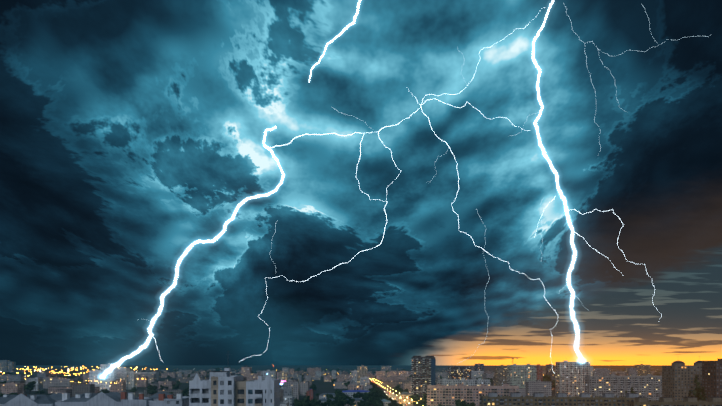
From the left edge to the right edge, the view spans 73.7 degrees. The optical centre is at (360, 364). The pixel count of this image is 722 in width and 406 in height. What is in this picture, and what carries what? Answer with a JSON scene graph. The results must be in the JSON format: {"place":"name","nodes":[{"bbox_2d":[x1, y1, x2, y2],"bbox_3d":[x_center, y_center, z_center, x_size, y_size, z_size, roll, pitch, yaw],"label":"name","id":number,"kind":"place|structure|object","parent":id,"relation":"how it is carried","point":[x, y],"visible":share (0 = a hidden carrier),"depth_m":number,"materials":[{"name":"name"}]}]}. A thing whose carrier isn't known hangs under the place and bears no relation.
{"place":"outdoors","nodes":[
{"label":"outdoors","id":0,"kind":"place"},
{"bbox_2d":[16,366,274,368],"bbox_3d":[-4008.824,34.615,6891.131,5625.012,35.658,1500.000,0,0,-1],"label":"hill ridge","id":1,"kind":"structure","parent":0,"point":[151,367],"depth_m":6400.84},
{"bbox_2d":[100,126,284,377],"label":"lightning bolt","id":2,"kind":"object","parent":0,"point":[162,297],"visible":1,"depth_m":946.75,"materials":[{"name":"white"}]},
{"bbox_2d":[280,400,288,405],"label":"building","id":3,"kind":"structure","parent":0,"point":[286,403],"depth_m":226.86,"materials":[{"name":"grey concrete"}]},
{"bbox_2d":[319,393,347,398],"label":"building","id":4,"kind":"structure","parent":0,"point":[322,396],"depth_m":691.16,"materials":[{"name":"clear glass"}]},
{"bbox_2d":[332,370,335,378],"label":"building","id":5,"kind":"structure","parent":0,"point":[333,374],"depth_m":1790.23,"materials":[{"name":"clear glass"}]},
{"bbox_2d":[309,0,360,82],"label":"lightning bolt","id":6,"kind":"object","parent":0,"point":[358,4],"visible":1,"depth_m":1190.05,"materials":[{"name":"white"}]},
{"bbox_2d":[16,365,661,405],"bbox_3d":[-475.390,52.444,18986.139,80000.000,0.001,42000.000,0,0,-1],"label":"ground","id":7,"kind":"structure","parent":0,"point":[322,386],"depth_m":6833.34,"materials":[{"name":"grey"}]},
{"bbox_2d":[0,360,9,371],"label":"dark tower","id":8,"kind":"structure","parent":7,"relation":"on","point":[3,365],"depth_m":2937.04,"materials":[{"name":"grey concrete"}]},
{"bbox_2d":[0,382,23,393],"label":"block","id":9,"kind":"structure","parent":7,"relation":"on","point":[11,387],"depth_m":777.88,"materials":[{"name":"grey concrete"}]},
{"bbox_2d":[8,361,15,371],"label":"building","id":10,"kind":"structure","parent":7,"relation":"on","point":[11,366],"depth_m":2938.89,"materials":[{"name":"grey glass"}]},
{"bbox_2d":[0,374,24,381],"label":"block","id":11,"kind":"structure","parent":7,"relation":"on","point":[10,377],"depth_m":1170.67,"materials":[{"name":"grey concrete"}]},
{"bbox_2d":[24,381,36,394],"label":"tree","id":12,"kind":"object","parent":7,"relation":"on","point":[29,386],"visible":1,"depth_m":829.07,"materials":[{"name":"green plant"}]},
{"bbox_2d":[30,375,42,390],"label":"block","id":13,"kind":"structure","parent":7,"relation":"on","point":[38,385],"depth_m":977.07,"materials":[{"name":"grey concrete"}]},
{"bbox_2d":[35,390,44,394],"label":"tree","id":14,"kind":"object","parent":7,"relation":"on","point":[41,392],"visible":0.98,"depth_m":777.27,"materials":[{"name":"green plant"}]},
{"bbox_2d":[37,369,49,377],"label":"block","id":15,"kind":"structure","parent":7,"relation":"on","point":[43,374],"depth_m":1270.99,"materials":[{"name":"grey concrete"}]},
{"bbox_2d":[89,369,99,386],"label":"building","id":16,"kind":"structure","parent":7,"relation":"on","point":[94,376],"depth_m":978.51,"materials":[{"name":"concrete"}]},
{"bbox_2d":[0,391,188,405],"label":"rooftops","id":17,"kind":"object","parent":7,"relation":"on","point":[122,398],"visible":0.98,"depth_m":192.07,"materials":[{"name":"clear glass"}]},
{"bbox_2d":[0,372,200,377],"bbox_3d":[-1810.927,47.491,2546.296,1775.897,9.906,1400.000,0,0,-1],"label":"city lights","id":18,"kind":"object","parent":7,"relation":"on","point":[34,374],"visible":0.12,"depth_m":2405.94},
{"bbox_2d":[100,363,116,390],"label":"building","id":19,"kind":"structure","parent":7,"relation":"on","point":[111,375],"depth_m":979.19,"materials":[{"name":"concrete"}]},
{"bbox_2d":[117,367,129,389],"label":"building","id":20,"kind":"structure","parent":7,"relation":"on","point":[122,373],"depth_m":1019.47,"materials":[{"name":"concrete"}]},
{"bbox_2d":[127,369,136,389],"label":"building","id":21,"kind":"structure","parent":7,"relation":"on","point":[131,379],"depth_m":1019.96,"materials":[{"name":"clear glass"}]},
{"bbox_2d":[137,372,157,379],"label":"building","id":22,"kind":"structure","parent":7,"relation":"on","point":[156,373],"depth_m":1673.88,"materials":[{"name":"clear glass"}]},
{"bbox_2d":[146,385,157,395],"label":"tree","id":23,"kind":"object","parent":7,"relation":"on","point":[151,389],"visible":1,"depth_m":714.20,"materials":[{"name":"green plant"}]},
{"bbox_2d":[172,384,178,388],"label":"tree","id":24,"kind":"object","parent":7,"relation":"on","point":[175,386],"visible":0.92,"depth_m":879.23,"materials":[{"name":"green plant"}]},
{"bbox_2d":[0,366,350,387],"bbox_3d":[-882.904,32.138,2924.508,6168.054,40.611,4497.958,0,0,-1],"label":"city lights","id":25,"kind":"object","parent":7,"relation":"on","point":[84,373],"visible":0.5,"depth_m":1956.06,"materials":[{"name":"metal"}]},
{"bbox_2d":[181,388,188,395],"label":"tree","id":26,"kind":"object","parent":7,"relation":"on","point":[184,392],"visible":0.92,"depth_m":693.72,"materials":[{"name":"green plant"}]},
{"bbox_2d":[189,351,279,405],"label":"apartment building","id":27,"kind":"structure","parent":7,"relation":"on","point":[221,388],"depth_m":155.80,"materials":[{"name":"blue concrete"}]},
{"bbox_2d":[241,365,251,375],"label":"building","id":28,"kind":"structure","parent":7,"relation":"on","point":[246,368],"depth_m":1284.71,"materials":[{"name":"grey concrete"}]},
{"bbox_2d":[242,372,260,379],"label":"building","id":29,"kind":"structure","parent":7,"relation":"on","point":[250,376],"depth_m":1235.44,"materials":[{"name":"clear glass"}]},
{"bbox_2d":[261,365,276,379],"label":"building","id":30,"kind":"structure","parent":7,"relation":"on","point":[273,374],"depth_m":788.56,"materials":[{"name":"grey concrete"}]},
{"bbox_2d":[280,386,283,401],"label":"building","id":31,"kind":"structure","parent":7,"relation":"on","point":[281,394],"depth_m":247.95,"materials":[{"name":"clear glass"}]},
{"bbox_2d":[277,371,287,385],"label":"building","id":32,"kind":"structure","parent":7,"relation":"on","point":[282,375],"depth_m":988.32,"materials":[{"name":"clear glass"}]},
{"bbox_2d":[283,386,292,395],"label":"block","id":33,"kind":"structure","parent":7,"relation":"on","point":[288,391],"depth_m":629.89,"materials":[{"name":"grey concrete"}]},
{"bbox_2d":[284,395,293,405],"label":"building","id":34,"kind":"structure","parent":7,"relation":"on","point":[290,399],"depth_m":547.21,"materials":[{"name":"grey concrete"}]},
{"bbox_2d":[289,368,294,373],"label":"building","id":35,"kind":"structure","parent":7,"relation":"on","point":[292,371],"depth_m":1985.47,"materials":[{"name":"grey concrete"}]},
{"bbox_2d":[288,374,301,381],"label":"building","id":36,"kind":"structure","parent":7,"relation":"on","point":[297,376],"depth_m":1387.91,"materials":[{"name":"grey concrete"}]},
{"bbox_2d":[294,401,302,405],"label":"tree","id":37,"kind":"object","parent":7,"relation":"on","point":[299,403],"visible":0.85,"depth_m":520.29,"materials":[{"name":"green plant"}]},
{"bbox_2d":[301,396,310,402],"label":"tree","id":38,"kind":"object","parent":7,"relation":"on","point":[305,399],"visible":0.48,"depth_m":527.25,"materials":[{"name":"green plant"}]},
{"bbox_2d":[303,402,311,405],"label":"tree","id":39,"kind":"object","parent":7,"relation":"on","point":[307,404],"visible":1,"depth_m":514.83,"materials":[{"name":"green plant"}]},
{"bbox_2d":[307,368,312,376],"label":"building","id":40,"kind":"structure","parent":7,"relation":"on","point":[310,370],"depth_m":1987.38,"materials":[{"name":"grey concrete"}]},
{"bbox_2d":[307,389,314,400],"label":"building","id":41,"kind":"structure","parent":7,"relation":"on","point":[310,393],"depth_m":690.49,"materials":[{"name":"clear glass"}]},
{"bbox_2d":[310,400,319,405],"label":"tree","id":42,"kind":"object","parent":7,"relation":"on","point":[316,402],"visible":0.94,"depth_m":521.34,"materials":[{"name":"green plant"}]},
{"bbox_2d":[313,367,320,376],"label":"building","id":43,"kind":"structure","parent":7,"relation":"on","point":[315,370],"depth_m":1987.98,"materials":[{"name":"grey concrete"}]},
{"bbox_2d":[316,370,320,376],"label":"building","id":44,"kind":"structure","parent":7,"relation":"on","point":[318,373],"depth_m":1688.94,"materials":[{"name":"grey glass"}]},
{"bbox_2d":[324,375,331,381],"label":"building","id":45,"kind":"structure","parent":7,"relation":"on","point":[328,378],"depth_m":1490.06,"materials":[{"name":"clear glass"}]},
{"bbox_2d":[1,368,661,396],"bbox_3d":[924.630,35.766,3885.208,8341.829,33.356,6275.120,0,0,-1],"label":"blocks","id":46,"kind":"structure","parent":7,"relation":"on","point":[120,385],"depth_m":1135.92,"materials":[{"name":"grey concrete"}]},
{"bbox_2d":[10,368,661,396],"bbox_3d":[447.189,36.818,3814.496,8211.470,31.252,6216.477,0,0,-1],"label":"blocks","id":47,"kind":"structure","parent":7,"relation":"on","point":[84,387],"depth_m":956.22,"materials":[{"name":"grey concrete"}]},
{"bbox_2d":[334,390,341,396],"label":"tree","id":48,"kind":"object","parent":7,"relation":"on","point":[337,392],"visible":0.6,"depth_m":657.59,"materials":[{"name":"green plant"}]},
{"bbox_2d":[22,368,653,399],"bbox_3d":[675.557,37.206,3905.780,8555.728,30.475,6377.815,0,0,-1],"label":"blocks","id":49,"kind":"structure","parent":7,"relation":"on","point":[303,386],"depth_m":1058.60,"materials":[{"name":"grey concrete"}]},
{"bbox_2d":[334,399,343,405],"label":"tree","id":50,"kind":"object","parent":7,"relation":"on","point":[339,402],"visible":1,"depth_m":529.26,"materials":[{"name":"green plant"}]},
{"bbox_2d":[337,394,348,402],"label":"tree","id":51,"kind":"object","parent":7,"relation":"on","point":[343,397],"visible":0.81,"depth_m":568.67,"materials":[{"name":"green plant"}]},
{"bbox_2d":[337,374,349,381],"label":"building","id":52,"kind":"structure","parent":7,"relation":"on","point":[341,378],"depth_m":1491.26,"materials":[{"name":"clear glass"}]},
{"bbox_2d":[347,400,355,405],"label":"tree","id":53,"kind":"object","parent":7,"relation":"on","point":[351,403],"visible":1,"depth_m":573.53,"materials":[{"name":"green plant"}]},
{"bbox_2d":[348,385,362,389],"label":"building","id":54,"kind":"structure","parent":7,"relation":"on","point":[355,387],"depth_m":892.17,"materials":[{"name":"grey concrete"}]},
{"bbox_2d":[357,365,366,384],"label":"beige tower","id":55,"kind":"structure","parent":7,"relation":"on","point":[361,370],"depth_m":1092.54,"materials":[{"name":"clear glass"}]},
{"bbox_2d":[360,376,369,384],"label":"building","id":56,"kind":"structure","parent":7,"relation":"on","point":[365,380],"depth_m":992.71,"materials":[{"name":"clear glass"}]},
{"bbox_2d":[373,399,382,405],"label":"tree","id":57,"kind":"object","parent":7,"relation":"on","point":[377,402],"visible":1,"depth_m":534.34,"materials":[{"name":"green plant"}]},
{"bbox_2d":[374,393,383,398],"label":"tree","id":58,"kind":"object","parent":7,"relation":"on","point":[378,395],"visible":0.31,"depth_m":589.71,"materials":[{"name":"green plant"}]},
{"bbox_2d":[376,371,384,381],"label":"building","id":59,"kind":"structure","parent":7,"relation":"on","point":[379,374],"depth_m":1494.14,"materials":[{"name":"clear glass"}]},
{"bbox_2d":[381,365,390,372],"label":"building","id":60,"kind":"structure","parent":7,"relation":"on","point":[386,368],"depth_m":2195.82,"materials":[{"name":"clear glass"}]},
{"bbox_2d":[393,384,400,390],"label":"tree","id":61,"kind":"object","parent":7,"relation":"on","point":[397,388],"visible":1,"depth_m":841.49,"materials":[{"name":"green plant"}]},
{"bbox_2d":[398,392,412,404],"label":"street lights","id":62,"kind":"object","parent":7,"relation":"on","point":[403,395],"visible":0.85,"depth_m":633.87,"materials":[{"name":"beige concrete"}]},
{"bbox_2d":[410,394,419,400],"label":"tree","id":63,"kind":"object","parent":7,"relation":"on","point":[414,397],"visible":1,"depth_m":622.76,"materials":[{"name":"green plant"}]},
{"bbox_2d":[411,356,435,401],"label":"dark brown tower","id":64,"kind":"structure","parent":7,"relation":"on","point":[423,372],"depth_m":678.48,"materials":[{"name":"concrete"}]},
{"bbox_2d":[420,394,426,403],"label":"tree","id":65,"kind":"object","parent":7,"relation":"on","point":[423,400],"visible":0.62,"depth_m":562.10,"materials":[{"name":"green plant"}]},
{"bbox_2d":[447,366,470,379],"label":"building","id":66,"kind":"structure","parent":7,"relation":"on","point":[456,373],"depth_m":1098.31,"materials":[{"name":"brick"}]},
{"bbox_2d":[454,399,467,405],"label":"tree","id":67,"kind":"object","parent":7,"relation":"on","point":[460,403],"visible":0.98,"depth_m":468.12,"materials":[{"name":"green plant"}]},
{"bbox_2d":[436,378,489,385],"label":"block","id":68,"kind":"structure","parent":7,"relation":"on","point":[467,382],"depth_m":701.36,"materials":[{"name":"grey concrete"}]},
{"bbox_2d":[426,383,518,405],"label":"apartment building","id":69,"kind":"structure","parent":7,"relation":"on","point":[443,395],"depth_m":523.95,"materials":[{"name":"grey concrete"}]},
{"bbox_2d":[471,370,483,377],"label":"building","id":70,"kind":"structure","parent":7,"relation":"on","point":[478,373],"depth_m":1501.95,"materials":[{"name":"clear glass"}]},
{"bbox_2d":[475,363,483,370],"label":"building","id":71,"kind":"structure","parent":7,"relation":"on","point":[479,366],"depth_m":1804.32,"materials":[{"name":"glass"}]},
{"bbox_2d":[495,365,506,385],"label":"building","id":72,"kind":"structure","parent":7,"relation":"on","point":[501,375],"depth_m":1100.85,"materials":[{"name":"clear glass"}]},
{"bbox_2d":[507,364,536,387],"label":"apartment building","id":73,"kind":"structure","parent":7,"relation":"on","point":[519,375],"depth_m":914.18,"materials":[{"name":"grey concrete"}]},
{"bbox_2d":[536,364,542,380],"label":"building","id":74,"kind":"structure","parent":7,"relation":"on","point":[539,370],"depth_m":913.20,"materials":[{"name":"concrete"}]},
{"bbox_2d":[546,364,553,375],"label":"building","id":75,"kind":"structure","parent":7,"relation":"on","point":[549,370],"depth_m":1811.33,"materials":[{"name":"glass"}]},
{"bbox_2d":[479,387,642,405],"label":"apartment building","id":76,"kind":"structure","parent":7,"relation":"on","point":[541,399],"depth_m":363.60,"materials":[{"name":"grey concrete"}]},
{"bbox_2d":[555,360,589,395],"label":"apartment building","id":77,"kind":"structure","parent":7,"relation":"on","point":[569,378],"depth_m":801.43,"materials":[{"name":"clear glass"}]},
{"bbox_2d":[585,372,661,400],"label":"apartment building","id":78,"kind":"structure","parent":7,"relation":"on","point":[649,386],"depth_m":641.32,"materials":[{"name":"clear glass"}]},
{"bbox_2d":[627,397,721,405],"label":"building","id":79,"kind":"structure","parent":7,"relation":"on","point":[687,401],"depth_m":350.94,"materials":[{"name":"brown concrete"}]},
{"bbox_2d":[662,356,701,400],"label":"domed block","id":80,"kind":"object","parent":7,"relation":"on","point":[678,379],"visible":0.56,"depth_m":501.22,"materials":[{"name":"brown concrete"}]},
{"bbox_2d":[690,375,701,399],"bbox_3d":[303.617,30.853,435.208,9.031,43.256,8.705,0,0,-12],"label":"tree","id":81,"kind":"object","parent":7,"relation":"on","point":[694,392],"visible":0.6,"depth_m":434.99,"materials":[{"name":"green plant"}]},
{"bbox_2d":[697,390,703,400],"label":"tree","id":82,"kind":"object","parent":7,"relation":"on","point":[700,396],"visible":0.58,"depth_m":428.54,"materials":[{"name":"green plant"}]},
{"bbox_2d":[701,387,706,400],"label":"tree","id":83,"kind":"object","parent":7,"relation":"on","point":[703,395],"visible":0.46,"depth_m":433.55,"materials":[{"name":"green plant"}]},
{"bbox_2d":[702,359,721,400],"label":"building","id":84,"kind":"structure","parent":7,"relation":"on","point":[712,377],"depth_m":455.17,"materials":[{"name":"concrete"}]},
{"bbox_2d":[237,368,446,371],"bbox_3d":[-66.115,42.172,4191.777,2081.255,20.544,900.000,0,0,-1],"label":"hill ridge","id":85,"kind":"structure","parent":0,"point":[346,370],"depth_m":3961.67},
{"bbox_2d":[352,370,356,384],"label":"building","id":86,"kind":"structure","parent":0,"point":[354,375],"depth_m":1112.13,"materials":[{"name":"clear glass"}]},
{"bbox_2d":[345,398,363,405],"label":"building","id":87,"kind":"structure","parent":0,"point":[357,400],"depth_m":602.21,"materials":[{"name":"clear glass"}]},
{"bbox_2d":[342,390,369,397],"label":"blue market roof","id":88,"kind":"structure","parent":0,"point":[350,393],"depth_m":752.60,"materials":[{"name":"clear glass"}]},
{"bbox_2d":[0,0,721,364],"label":"sky","id":89,"kind":"structure","parent":0,"point":[132,131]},
{"bbox_2d":[381,399,390,405],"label":"building","id":90,"kind":"structure","parent":0,"point":[385,402],"depth_m":553.12,"materials":[{"name":"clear glass"}]},
{"bbox_2d":[371,381,412,405],"bbox_3d":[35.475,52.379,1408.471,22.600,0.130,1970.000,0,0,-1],"label":"avenue road","id":91,"kind":"structure","parent":0,"point":[391,395],"depth_m":822.34,"materials":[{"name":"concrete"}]},
{"bbox_2d":[373,379,423,405],"bbox_3d":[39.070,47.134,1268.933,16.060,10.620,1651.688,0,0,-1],"label":"street lights","id":92,"kind":"object","parent":91,"relation":"on","point":[396,395],"visible":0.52,"depth_m":694.12,"materials":[{"name":"metal"}]},
{"bbox_2d":[387,371,396,375],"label":"building","id":93,"kind":"structure","parent":0,"point":[391,373],"depth_m":1495.11,"materials":[{"name":"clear glass"}]},
{"bbox_2d":[398,370,407,379],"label":"building","id":94,"kind":"structure","parent":0,"point":[403,373],"depth_m":1496.23,"materials":[{"name":"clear glass"}]},
{"bbox_2d":[241,6,711,371],"bbox_3d":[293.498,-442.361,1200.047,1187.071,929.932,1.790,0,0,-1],"label":"lightning bolt","id":95,"kind":"object","parent":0,"point":[435,168],"depth_m":1196.73,"materials":[{"name":"white"}]},
{"bbox_2d":[590,366,592,375],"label":"tower","id":96,"kind":"structure","parent":0,"point":[591,370],"depth_m":1511.23,"materials":[{"name":"grey concrete"}]},
{"bbox_2d":[532,0,661,362],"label":"lightning bolt","id":97,"kind":"object","parent":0,"point":[581,360],"visible":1,"depth_m":769.25,"materials":[{"name":"white"}]},
{"bbox_2d":[593,368,610,375],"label":"building","id":98,"kind":"structure","parent":0,"point":[602,372],"depth_m":1512.37,"materials":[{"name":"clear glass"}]},
{"bbox_2d":[625,367,637,375],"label":"building","id":99,"kind":"structure","parent":0,"point":[630,370],"depth_m":1515.00,"materials":[{"name":"grey concrete"}]},
{"bbox_2d":[635,364,649,375],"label":"building","id":100,"kind":"structure","parent":0,"point":[643,370],"depth_m":1515.58,"materials":[{"name":"beige concrete"}]}
]}

